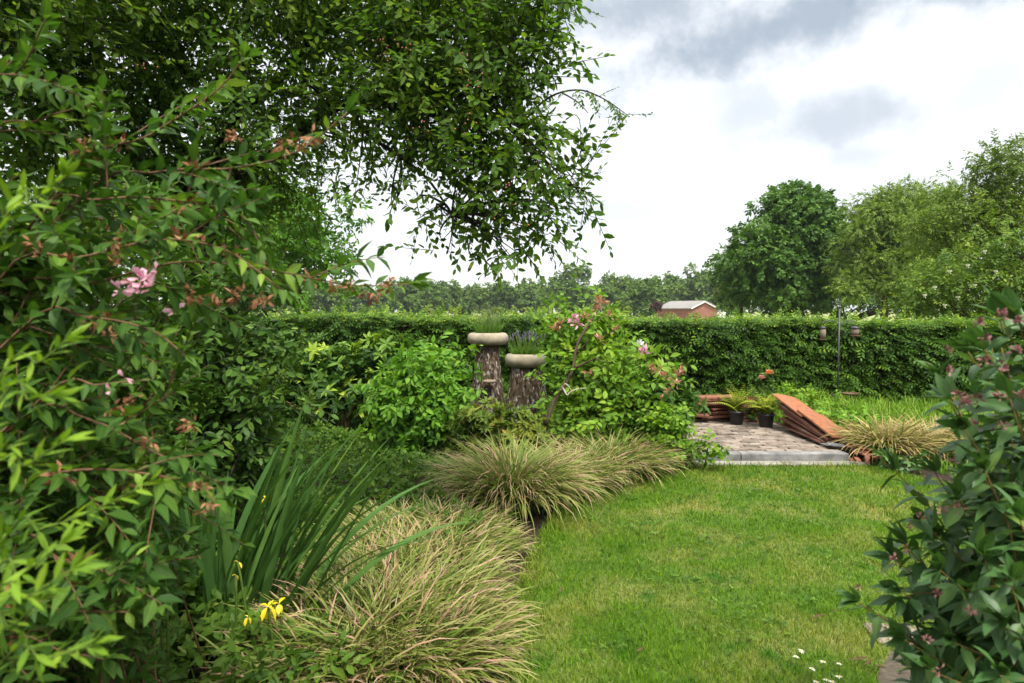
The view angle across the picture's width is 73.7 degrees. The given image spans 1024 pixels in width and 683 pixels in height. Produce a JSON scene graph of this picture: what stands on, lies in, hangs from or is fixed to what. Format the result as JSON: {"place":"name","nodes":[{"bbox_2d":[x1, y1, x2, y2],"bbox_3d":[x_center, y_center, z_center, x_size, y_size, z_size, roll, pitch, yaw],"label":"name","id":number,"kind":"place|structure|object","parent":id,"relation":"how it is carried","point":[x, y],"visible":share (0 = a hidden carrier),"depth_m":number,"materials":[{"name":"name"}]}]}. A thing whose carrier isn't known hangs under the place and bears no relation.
{"place":"outdoors","nodes":[
{"label":"outdoors","id":0,"kind":"place"},
{"bbox_2d":[0,0,1023,311],"label":"sky","id":1,"kind":"structure","parent":0,"point":[744,97],"materials":[{"name":"white"}]},
{"bbox_2d":[24,312,1023,375],"bbox_3d":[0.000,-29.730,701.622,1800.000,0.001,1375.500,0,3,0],"label":"field","id":2,"kind":"structure","parent":0,"point":[870,317],"depth_m":243.11,"materials":[{"name":"green plant"}]},
{"bbox_2d":[28,144,374,313],"bbox_3d":[-7.228,-1.800,15.755,8.539,5.461,5.408,1,3,29],"label":"field maple tree","id":3,"kind":"object","parent":2,"relation":"on","point":[291,255],"visible":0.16,"depth_m":14.85,"materials":[{"name":"green plant"}]},
{"bbox_2d":[297,280,353,313],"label":"oak tree","id":4,"kind":"object","parent":2,"relation":"on","point":[324,299],"visible":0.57,"depth_m":176.35,"materials":[{"name":"green plant"}]},
{"bbox_2d":[334,280,376,313],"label":"oak tree","id":5,"kind":"object","parent":2,"relation":"on","point":[356,302],"visible":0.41,"depth_m":186.50,"materials":[{"name":"green plant"}]},
{"bbox_2d":[363,279,411,314],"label":"oak tree","id":6,"kind":"object","parent":2,"relation":"on","point":[384,300],"visible":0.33,"depth_m":191.03,"materials":[{"name":"green plant"}]},
{"bbox_2d":[387,276,436,314],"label":"oak tree","id":7,"kind":"object","parent":2,"relation":"on","point":[403,298],"visible":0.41,"depth_m":182.33,"materials":[{"name":"green plant"}]},
{"bbox_2d":[409,277,467,314],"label":"oak tree","id":8,"kind":"object","parent":2,"relation":"on","point":[439,294],"visible":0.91,"depth_m":172.31,"materials":[{"name":"green plant"}]},
{"bbox_2d":[445,284,496,316],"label":"oak tree","id":9,"kind":"object","parent":2,"relation":"on","point":[465,291],"visible":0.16,"depth_m":192.52,"materials":[{"name":"green plant"}]},
{"bbox_2d":[464,280,528,316],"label":"oak tree","id":10,"kind":"object","parent":2,"relation":"on","point":[492,296],"visible":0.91,"depth_m":177.72,"materials":[{"name":"green plant"}]},
{"bbox_2d":[509,277,553,314],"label":"oak tree","id":11,"kind":"object","parent":2,"relation":"on","point":[531,291],"visible":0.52,"depth_m":186.50,"materials":[{"name":"green plant"}]},
{"bbox_2d":[533,276,570,314],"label":"oak tree","id":12,"kind":"object","parent":2,"relation":"on","point":[546,284],"visible":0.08,"depth_m":190.84,"materials":[{"name":"green plant"}]},
{"bbox_2d":[533,261,614,314],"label":"oak tree","id":13,"kind":"object","parent":2,"relation":"on","point":[581,271],"visible":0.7,"depth_m":162.38,"materials":[{"name":"green plant"}]},
{"bbox_2d":[591,270,633,313],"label":"oak tree","id":14,"kind":"object","parent":2,"relation":"on","point":[619,288],"visible":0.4,"depth_m":176.53,"materials":[{"name":"green plant"}]},
{"bbox_2d":[617,274,668,317],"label":"oak tree","id":15,"kind":"object","parent":2,"relation":"on","point":[641,295],"visible":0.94,"depth_m":148.33,"materials":[{"name":"green plant"}]},
{"bbox_2d":[649,300,663,317],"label":"copper beech bush","id":16,"kind":"object","parent":2,"relation":"on","point":[657,307],"visible":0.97,"depth_m":117.86,"materials":[{"name":"purple plant"}]},
{"bbox_2d":[662,270,694,301],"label":"oak tree","id":17,"kind":"object","parent":2,"relation":"on","point":[674,279],"visible":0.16,"depth_m":182.61,"materials":[{"name":"green plant"}]},
{"bbox_2d":[666,262,728,309],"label":"oak tree","id":18,"kind":"object","parent":2,"relation":"on","point":[697,282],"visible":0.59,"depth_m":172.61,"materials":[{"name":"green plant"}]},
{"bbox_2d":[707,242,755,316],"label":"willow tree","id":19,"kind":"object","parent":2,"relation":"on","point":[740,308],"visible":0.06,"depth_m":45.19,"materials":[{"name":"green plant"}]},
{"bbox_2d":[701,179,874,318],"bbox_3d":[16.956,-5.028,41.927,9.828,9.675,9.293,0,3,0],"label":"maple tree","id":20,"kind":"object","parent":2,"relation":"on","point":[775,261],"visible":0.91,"depth_m":39.48,"materials":[{"name":"green plant"}]},
{"bbox_2d":[723,291,985,320],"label":"dark thicket tree","id":21,"kind":"object","parent":2,"relation":"on","point":[872,306],"visible":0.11,"depth_m":46.39,"materials":[{"name":"green plant"}]},
{"bbox_2d":[819,173,976,318],"bbox_3d":[20.667,-4.414,35.285,10.493,8.875,6.878,-1,3,-30],"label":"birch tree","id":22,"kind":"object","parent":2,"relation":"on","point":[874,223],"visible":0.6,"depth_m":34.39,"materials":[{"name":"green plant"}]},
{"bbox_2d":[894,128,1023,298],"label":"loose tree","id":23,"kind":"object","parent":2,"relation":"on","point":[960,213],"visible":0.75,"depth_m":16.41,"materials":[{"name":"green plant"}]},
{"bbox_2d":[134,403,1015,682],"bbox_3d":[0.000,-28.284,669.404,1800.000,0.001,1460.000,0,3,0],"label":"ground","id":24,"kind":"structure","parent":0,"point":[537,521],"depth_m":5.32,"materials":[{"name":"soil"}]},
{"bbox_2d":[0,155,179,682],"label":"spirea shrub","id":25,"kind":"object","parent":24,"relation":"on","point":[98,650],"visible":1,"depth_m":0.77,"materials":[{"name":"green plant"}]},
{"bbox_2d":[49,220,322,535],"bbox_3d":[-2.510,0.290,4.753,2.532,2.265,1.883,2,3,32],"label":"honeysuckle shrub","id":26,"kind":"object","parent":24,"relation":"on","point":[218,342],"visible":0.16,"depth_m":4.38,"materials":[{"name":"green plant"}]},
{"bbox_2d":[133,564,272,659],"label":"weeds","id":27,"kind":"object","parent":24,"relation":"on","point":[199,618],"visible":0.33,"depth_m":3.00,"materials":[{"name":"green plant"}]},
{"bbox_2d":[0,0,433,682],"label":"weigela shrub","id":28,"kind":"object","parent":24,"relation":"on","point":[58,266],"visible":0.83,"depth_m":1.40,"materials":[{"name":"green plant"}]},
{"bbox_2d":[107,331,340,614],"bbox_3d":[-2.104,0.883,3.792,2.423,1.865,1.507,-2,3,-34],"label":"laurel shrub","id":29,"kind":"object","parent":24,"relation":"on","point":[264,389],"visible":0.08,"depth_m":4.12,"materials":[{"name":"green plant"}]},
{"bbox_2d":[167,275,332,420],"bbox_3d":[-3.904,0.317,9.155,2.852,2.701,2.267,0,3,0],"label":"privet shrub","id":30,"kind":"object","parent":24,"relation":"on","point":[299,340],"visible":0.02,"depth_m":9.47,"materials":[{"name":"green plant"}]},
{"bbox_2d":[201,391,312,528],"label":"snowberry shrub","id":31,"kind":"object","parent":24,"relation":"on","point":[289,428],"visible":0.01,"depth_m":4.89,"materials":[{"name":"green plant"}]},
{"bbox_2d":[230,472,314,558],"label":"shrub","id":32,"kind":"object","parent":24,"relation":"on","point":[267,511],"visible":0.12,"depth_m":4.36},
{"bbox_2d":[116,401,467,682],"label":"iris clump","id":33,"kind":"object","parent":24,"relation":"on","point":[261,560],"visible":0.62,"depth_m":3.22,"materials":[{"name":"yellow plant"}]},
{"bbox_2d":[185,585,445,682],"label":"sedge tussock","id":34,"kind":"object","parent":24,"relation":"on","point":[356,680],"visible":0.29,"depth_m":2.82,"materials":[{"name":"plant"}]},
{"bbox_2d":[0,0,653,300],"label":"serviceberry tree","id":35,"kind":"object","parent":24,"relation":"on","point":[410,86],"visible":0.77,"depth_m":3.86,"materials":[{"name":"green plant"}]},
{"bbox_2d":[73,392,608,682],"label":"ground cover","id":36,"kind":"object","parent":24,"relation":"on","point":[390,477],"visible":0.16,"depth_m":4.74,"materials":[{"name":"green plant"}]},
{"bbox_2d":[340,554,544,672],"bbox_3d":[-0.363,1.284,3.286,1.074,0.357,1.108,0,3,0],"label":"sedge tussock","id":37,"kind":"object","parent":36,"relation":"on","point":[508,597],"visible":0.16,"depth_m":3.30,"materials":[{"name":"plant"}]},
{"bbox_2d":[193,558,489,682],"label":"sedge tussock","id":38,"kind":"object","parent":24,"relation":"on","point":[297,622],"visible":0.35,"depth_m":2.94,"materials":[{"name":"plant"}]},
{"bbox_2d":[257,329,427,439],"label":"rhododendron shrub","id":39,"kind":"object","parent":24,"relation":"on","point":[347,368],"visible":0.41,"depth_m":8.39,"materials":[{"name":"green plant"}]},
{"bbox_2d":[233,532,501,671],"bbox_3d":[-0.704,1.207,3.318,1.367,0.479,1.307,-2,3,-39],"label":"sedge tussock","id":40,"kind":"object","parent":24,"relation":"on","point":[385,596],"visible":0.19,"depth_m":3.26,"materials":[{"name":"plant"}]},
{"bbox_2d":[276,524,462,603],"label":"sedge tussock","id":41,"kind":"object","parent":24,"relation":"on","point":[350,555],"visible":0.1,"depth_m":3.91,"materials":[{"name":"plant"}]},
{"bbox_2d":[313,500,449,555],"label":"sedge tussock","id":42,"kind":"object","parent":24,"relation":"on","point":[360,519],"visible":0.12,"depth_m":4.53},
{"bbox_2d":[240,561,552,682],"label":"sedge tussock","id":43,"kind":"object","parent":24,"relation":"on","point":[450,673],"visible":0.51,"depth_m":2.90,"materials":[{"name":"plant"}]},
{"bbox_2d":[314,511,496,587],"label":"sedge tussock","id":44,"kind":"object","parent":24,"relation":"on","point":[407,534],"visible":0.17,"depth_m":4.11,"materials":[{"name":"plant"}]},
{"bbox_2d":[342,494,475,547],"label":"sedge tussock","id":45,"kind":"object","parent":24,"relation":"on","point":[412,519],"visible":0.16,"depth_m":4.62,"materials":[{"name":"plant"}]},
{"bbox_2d":[297,527,536,643],"bbox_3d":[-0.488,1.232,3.514,1.268,0.416,1.281,0,3,0],"label":"sedge tussock","id":46,"kind":"object","parent":24,"relation":"on","point":[436,553],"visible":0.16,"depth_m":3.59,"materials":[{"name":"plant"}]},
{"bbox_2d":[353,330,487,468],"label":"bramble shrub","id":47,"kind":"object","parent":24,"relation":"on","point":[401,399],"visible":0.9,"depth_m":7.23,"materials":[{"name":"green plant"}]},
{"bbox_2d":[314,579,545,682],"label":"sedge tussock","id":48,"kind":"object","parent":24,"relation":"on","point":[506,648],"visible":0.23,"depth_m":2.90,"materials":[{"name":"plant"}]},
{"bbox_2d":[345,511,517,580],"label":"sedge tussock","id":49,"kind":"object","parent":24,"relation":"on","point":[456,536],"visible":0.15,"depth_m":4.12,"materials":[{"name":"plant"}]},
{"bbox_2d":[364,489,506,547],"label":"sedge tussock","id":50,"kind":"object","parent":24,"relation":"on","point":[428,510],"visible":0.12,"depth_m":4.68,"materials":[{"name":"plant"}]},
{"bbox_2d":[366,527,533,605],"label":"sedge tussock","id":51,"kind":"object","parent":24,"relation":"on","point":[488,559],"visible":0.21,"depth_m":3.80,"materials":[{"name":"plant"}]},
{"bbox_2d":[358,557,545,671],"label":"sedge tussock","id":52,"kind":"object","parent":24,"relation":"on","point":[523,619],"visible":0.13,"depth_m":3.28,"materials":[{"name":"plant"}]},
{"bbox_2d":[377,509,530,579],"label":"sedge tussock","id":53,"kind":"object","parent":24,"relation":"on","point":[490,542],"visible":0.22,"depth_m":4.17,"materials":[{"name":"plant"}]},
{"bbox_2d":[383,494,527,547],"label":"sedge tussock","id":54,"kind":"object","parent":24,"relation":"on","point":[497,518],"visible":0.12,"depth_m":4.65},
{"bbox_2d":[396,495,516,537],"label":"sedge tussock","id":55,"kind":"object","parent":24,"relation":"on","point":[484,515],"visible":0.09,"depth_m":4.74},
{"bbox_2d":[396,506,526,557],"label":"sedge tussock","id":56,"kind":"object","parent":24,"relation":"on","point":[477,539],"visible":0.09,"depth_m":4.37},
{"bbox_2d":[469,345,504,415],"bbox_3d":[-0.317,0.609,9.719,0.626,1.116,0.698,-2,3,-41],"label":"tree stump","id":57,"kind":"object","parent":24,"relation":"on","point":[488,357],"visible":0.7,"depth_m":9.56,"materials":[{"name":"brown wood"}]},
{"bbox_2d":[468,332,507,344],"bbox_3d":[-0.341,-0.038,9.708,0.584,0.175,0.584,0,3,0],"label":"planter bowl","id":58,"kind":"object","parent":57,"relation":"on","point":[487,338],"visible":0.83,"depth_m":9.47,"materials":[{"name":"beige stone"}]},
{"bbox_2d":[468,304,511,332],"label":"plant","id":59,"kind":"object","parent":58,"relation":"on","point":[488,327],"visible":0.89,"depth_m":9.63,"materials":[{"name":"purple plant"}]},
{"bbox_2d":[451,514,541,563],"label":"sedge tussock","id":60,"kind":"object","parent":24,"relation":"on","point":[521,544],"visible":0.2,"depth_m":4.39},
{"bbox_2d":[441,396,555,457],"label":"bronze rhododendron shrub","id":61,"kind":"object","parent":24,"relation":"on","point":[476,420],"visible":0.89,"depth_m":6.82,"materials":[{"name":"green plant"}]},
{"bbox_2d":[413,425,617,531],"bbox_3d":[0.014,1.037,5.547,1.675,0.665,1.736,0,3,0],"label":"sedge tussock","id":62,"kind":"object","parent":24,"relation":"on","point":[473,478],"visible":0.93,"depth_m":5.29,"materials":[{"name":"plant"}]},
{"bbox_2d":[502,367,552,427],"bbox_3d":[0.170,0.767,8.953,0.837,0.868,0.871,0,3,0],"label":"tree stump","id":63,"kind":"object","parent":24,"relation":"on","point":[523,390],"visible":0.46,"depth_m":8.73,"materials":[{"name":"brown wood"}]},
{"bbox_2d":[505,353,546,367],"bbox_3d":[0.183,0.244,8.920,0.550,0.175,0.550,0,3,0],"label":"planter bowl","id":64,"kind":"object","parent":63,"relation":"on","point":[520,361],"visible":0.82,"depth_m":8.69,"materials":[{"name":"beige stone"}]},
{"bbox_2d":[506,330,545,354],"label":"lavender","id":65,"kind":"object","parent":64,"relation":"on","point":[520,350],"visible":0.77,"depth_m":8.84,"materials":[{"name":"green plant"}]},
{"bbox_2d":[87,301,1023,404],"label":"hedge","id":66,"kind":"object","parent":24,"relation":"on","point":[879,356],"visible":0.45,"depth_m":11.69,"materials":[{"name":"green plant"}]},
{"bbox_2d":[529,425,605,452],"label":"sedge tussock","id":67,"kind":"object","parent":24,"relation":"on","point":[550,437],"visible":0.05,"depth_m":7.06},
{"bbox_2d":[507,434,646,500],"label":"sedge tussock","id":68,"kind":"object","parent":24,"relation":"on","point":[614,471],"visible":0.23,"depth_m":6.02,"materials":[{"name":"plant"}]},
{"bbox_2d":[524,283,700,452],"bbox_3d":[1.126,0.426,7.705,1.966,2.197,1.887,0,3,0],"label":"flowering weigela shrub","id":69,"kind":"object","parent":24,"relation":"on","point":[598,395],"visible":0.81,"depth_m":7.49,"materials":[{"name":"green plant"}]},
{"bbox_2d":[562,432,693,486],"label":"sedge tussock","id":70,"kind":"object","parent":24,"relation":"on","point":[666,464],"visible":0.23,"depth_m":6.49,"materials":[{"name":"plant"}]},
{"bbox_2d":[588,423,704,475],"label":"sedge tussock","id":71,"kind":"object","parent":24,"relation":"on","point":[645,445],"visible":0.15,"depth_m":6.77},
{"bbox_2d":[627,357,710,437],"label":"pieris shrub","id":72,"kind":"object","parent":24,"relation":"on","point":[687,396],"visible":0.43,"depth_m":7.38,"materials":[{"name":"green plant"}]},
{"bbox_2d":[627,399,729,471],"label":"currant shrub","id":73,"kind":"object","parent":24,"relation":"on","point":[670,426],"visible":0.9,"depth_m":6.89,"materials":[{"name":"green plant"}]},
{"bbox_2d":[671,420,869,466],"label":"patio","id":74,"kind":"structure","parent":24,"relation":"on","point":[748,441],"depth_m":7.64,"materials":[{"name":"stone"}]},
{"bbox_2d":[728,410,744,424],"bbox_3d":[3.003,1.012,9.132,0.220,0.176,0.220,0,3,0],"label":"plant pot","id":75,"kind":"object","parent":74,"relation":"on","point":[736,418],"visible":0.9,"depth_m":9.06,"materials":[{"name":"black plastic"}]},
{"bbox_2d":[712,382,757,411],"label":"fern","id":76,"kind":"object","parent":75,"relation":"in","point":[736,406],"visible":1,"depth_m":9.10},
{"bbox_2d":[743,419,758,421],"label":"terracotta tile","id":77,"kind":"object","parent":74,"relation":"on","point":[754,420],"visible":0.21,"depth_m":9.31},
{"bbox_2d":[740,396,761,419],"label":"terracotta tile","id":78,"kind":"object","parent":77,"relation":"on","point":[752,399],"visible":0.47,"depth_m":9.39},
{"bbox_2d":[743,370,778,419],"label":"rose bush","id":79,"kind":"object","parent":74,"relation":"on","point":[767,394],"visible":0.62,"depth_m":9.28,"materials":[{"name":"green plant"}]},
{"bbox_2d":[757,412,774,427],"bbox_3d":[3.310,1.022,8.896,0.220,0.176,0.220,0,3,0],"label":"plant pot","id":80,"kind":"object","parent":74,"relation":"on","point":[766,420],"visible":0.91,"depth_m":8.82,"materials":[{"name":"black plastic"}]},
{"bbox_2d":[746,388,785,413],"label":"fern","id":81,"kind":"object","parent":80,"relation":"in","point":[769,407],"visible":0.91,"depth_m":8.83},
{"bbox_2d":[778,423,818,442],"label":"terracotta tile","id":82,"kind":"object","parent":74,"relation":"on","point":[788,427],"visible":0.33,"depth_m":8.28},
{"bbox_2d":[783,421,820,442],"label":"terracotta tile","id":83,"kind":"object","parent":82,"relation":"on","point":[801,432],"visible":0.25,"depth_m":8.11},
{"bbox_2d":[779,418,839,442],"bbox_3d":[3.573,1.058,8.133,0.304,0.151,1.027,0,3,-6],"label":"terracotta tile","id":84,"kind":"object","parent":83,"relation":"on","point":[813,435],"visible":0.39,"depth_m":7.93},
{"bbox_2d":[782,417,850,444],"bbox_3d":[3.594,1.054,8.116,0.310,0.166,1.014,0,3,-4],"label":"terracotta tile","id":85,"kind":"object","parent":84,"relation":"on","point":[795,423],"visible":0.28,"depth_m":8.26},
{"bbox_2d":[782,412,849,442],"bbox_3d":[3.606,1.015,8.108,0.316,0.211,1.024,0,3,-7],"label":"terracotta tile","id":86,"kind":"object","parent":85,"relation":"on","point":[792,418],"visible":0.29,"depth_m":8.08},
{"bbox_2d":[778,406,814,431],"bbox_3d":[3.613,0.983,8.185,0.321,0.267,1.126,0,3,-5],"label":"terracotta tile","id":87,"kind":"object","parent":86,"relation":"on","point":[793,417],"visible":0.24,"depth_m":8.38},
{"bbox_2d":[778,405,852,444],"bbox_3d":[3.603,0.981,8.162,0.324,0.314,1.136,0,3,-5],"label":"terracotta tile","id":88,"kind":"object","parent":87,"relation":"on","point":[824,437],"visible":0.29,"depth_m":7.88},
{"bbox_2d":[777,403,841,439],"bbox_3d":[3.603,0.962,8.160,0.331,0.330,1.119,0,3,-8],"label":"terracotta tile","id":89,"kind":"object","parent":88,"relation":"on","point":[805,420],"visible":0.36,"depth_m":8.08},
{"bbox_2d":[797,409,853,439],"bbox_3d":[3.660,0.980,7.921,0.354,0.287,0.779,0,3,-6],"label":"terracotta tile","id":90,"kind":"object","parent":89,"relation":"on","point":[820,421],"visible":0.77,"depth_m":7.94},
{"bbox_2d":[772,394,816,416],"bbox_3d":[3.578,0.822,8.518,0.356,0.268,0.726,0,3,-7],"label":"terracotta tile","id":91,"kind":"object","parent":90,"relation":"on","point":[793,404],"visible":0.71,"depth_m":8.57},
{"bbox_2d":[771,381,829,420],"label":"lily plant","id":92,"kind":"object","parent":24,"relation":"on","point":[811,393],"visible":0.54,"depth_m":9.97,"materials":[{"name":"green plant"}]},
{"bbox_2d":[822,306,856,399],"bbox_3d":[5.293,0.262,11.073,0.569,1.688,0.046,0,3,0],"label":"feeder pole","id":93,"kind":"object","parent":24,"relation":"on","point":[839,324],"visible":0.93,"depth_m":11.05,"materials":[{"name":"metal"}]},
{"bbox_2d":[815,389,895,445],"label":"nettle plant","id":94,"kind":"object","parent":24,"relation":"on","point":[843,411],"visible":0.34,"depth_m":8.27,"materials":[{"name":"green plant"}]},
{"bbox_2d":[846,445,882,463],"bbox_3d":[3.710,1.180,7.126,0.438,0.139,0.414,0,3,0],"label":"heuchera","id":95,"kind":"object","parent":24,"relation":"on","point":[868,455],"visible":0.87,"depth_m":7.10,"materials":[{"name":"orange plant"}]},
{"bbox_2d":[736,388,1022,483],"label":"long grass","id":96,"kind":"structure","parent":24,"relation":"on","point":[882,409],"depth_m":10.23,"materials":[{"name":"plant"}]},
{"bbox_2d":[820,410,954,463],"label":"golden sedge","id":97,"kind":"object","parent":24,"relation":"on","point":[865,438],"visible":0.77,"depth_m":7.27,"materials":[{"name":"plant"}]},
{"bbox_2d":[869,445,927,473],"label":"front weed plant","id":98,"kind":"object","parent":24,"relation":"on","point":[908,464],"visible":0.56,"depth_m":6.83,"materials":[{"name":"green plant"}]},
{"bbox_2d":[872,412,963,462],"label":"golden sedge","id":99,"kind":"object","parent":24,"relation":"on","point":[944,429],"visible":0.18,"depth_m":7.60,"materials":[{"name":"grass blades"},{"name":"leaf"}]},
{"bbox_2d":[835,283,1023,682],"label":"lanceolate shrub","id":100,"kind":"object","parent":24,"relation":"on","point":[974,611],"visible":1,"depth_m":1.41,"materials":[{"name":"green plant"}]},
{"bbox_2d":[871,208,1023,321],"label":"elder shrub","id":101,"kind":"object","parent":24,"relation":"on","point":[985,274],"visible":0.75,"depth_m":13.14,"materials":[{"name":"green plant"}]},
{"bbox_2d":[932,428,1016,462],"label":"golden sedge","id":102,"kind":"object","parent":24,"relation":"on","point":[963,459],"visible":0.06,"depth_m":7.17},
{"bbox_2d":[657,300,716,319],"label":"barn","id":103,"kind":"structure","parent":0,"point":[681,309],"depth_m":119.23,"materials":[{"name":"red brick"}]},
{"bbox_2d":[497,458,972,682],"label":"lawn","id":104,"kind":"structure","parent":0,"point":[811,578],"depth_m":4.06,"materials":[{"name":"plant"}]},
{"bbox_2d":[490,445,622,508],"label":"sedge tussock","id":105,"kind":"object","parent":104,"relation":"on","point":[595,474],"visible":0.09,"depth_m":5.78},
{"bbox_2d":[539,424,681,486],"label":"sedge tussock","id":106,"kind":"object","parent":104,"relation":"on","point":[621,452],"visible":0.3,"depth_m":6.46,"materials":[{"name":"plant"}]},
{"bbox_2d":[565,467,908,661],"bbox_3d":[1.562,1.362,4.715,2.607,0.044,4.231,0,3,0],"label":"clover","id":107,"kind":"object","parent":104,"relation":"on","point":[716,590],"visible":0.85,"depth_m":3.96,"materials":[{"name":"green plant"}]},
{"bbox_2d":[877,649,910,682],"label":"stepping stone","id":108,"kind":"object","parent":104,"relation":"on","point":[889,674],"depth_m":3.02,"materials":[{"name":"stone"}]},
{"bbox_2d":[863,622,922,669],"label":"path","id":109,"kind":"structure","parent":0,"point":[869,626],"depth_m":3.39,"materials":[{"name":"stone"}]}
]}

